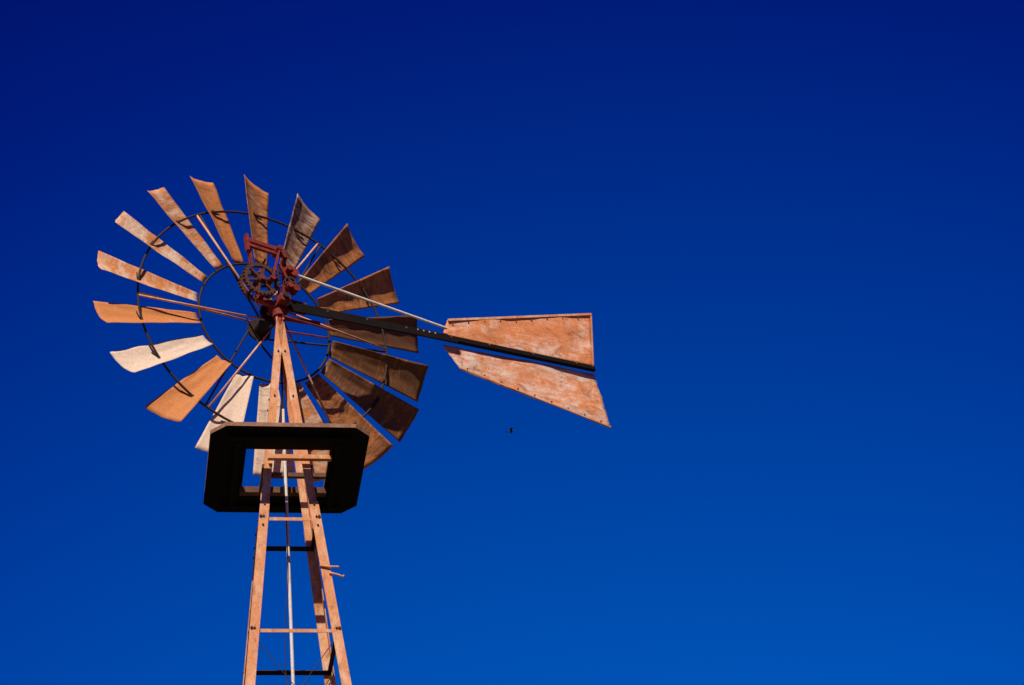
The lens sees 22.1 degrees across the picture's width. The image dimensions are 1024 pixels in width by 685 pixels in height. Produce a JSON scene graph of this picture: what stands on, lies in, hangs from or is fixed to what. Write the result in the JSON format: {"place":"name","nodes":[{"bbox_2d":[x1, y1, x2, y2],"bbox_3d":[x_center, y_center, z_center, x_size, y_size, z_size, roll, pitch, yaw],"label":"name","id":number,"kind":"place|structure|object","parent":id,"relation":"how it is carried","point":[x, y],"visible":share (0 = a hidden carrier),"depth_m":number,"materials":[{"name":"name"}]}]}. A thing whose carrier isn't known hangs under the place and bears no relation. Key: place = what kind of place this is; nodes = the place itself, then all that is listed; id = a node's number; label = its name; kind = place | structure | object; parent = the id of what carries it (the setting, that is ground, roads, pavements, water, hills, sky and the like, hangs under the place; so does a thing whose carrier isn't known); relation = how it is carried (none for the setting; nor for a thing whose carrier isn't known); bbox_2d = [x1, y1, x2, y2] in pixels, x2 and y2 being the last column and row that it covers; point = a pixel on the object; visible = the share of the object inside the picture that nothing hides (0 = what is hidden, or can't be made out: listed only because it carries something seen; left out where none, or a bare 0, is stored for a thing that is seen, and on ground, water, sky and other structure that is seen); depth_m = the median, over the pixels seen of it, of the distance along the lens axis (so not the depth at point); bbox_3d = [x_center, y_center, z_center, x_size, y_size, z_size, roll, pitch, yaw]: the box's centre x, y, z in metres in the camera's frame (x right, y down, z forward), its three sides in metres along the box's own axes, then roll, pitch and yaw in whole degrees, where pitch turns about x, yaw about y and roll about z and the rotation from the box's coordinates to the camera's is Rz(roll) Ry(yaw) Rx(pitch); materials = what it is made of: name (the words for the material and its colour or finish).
{"place":"outdoors","nodes":[
{"label":"outdoors","id":0,"kind":"place"},
{"bbox_2d":[0,0,1023,684],"label":"sky","id":1,"kind":"structure","parent":0,"point":[790,233],"materials":[{"name":"blue"}]},
{"bbox_3d":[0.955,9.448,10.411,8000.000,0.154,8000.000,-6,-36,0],"label":"ground","id":2,"kind":"structure","parent":0,"visible":0},
{"bbox_2d":[93,175,610,684],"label":"windmill","id":3,"kind":"object","parent":2,"relation":"on","point":[343,449],"visible":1,"depth_m":18.28,"materials":[{"name":"metal"}]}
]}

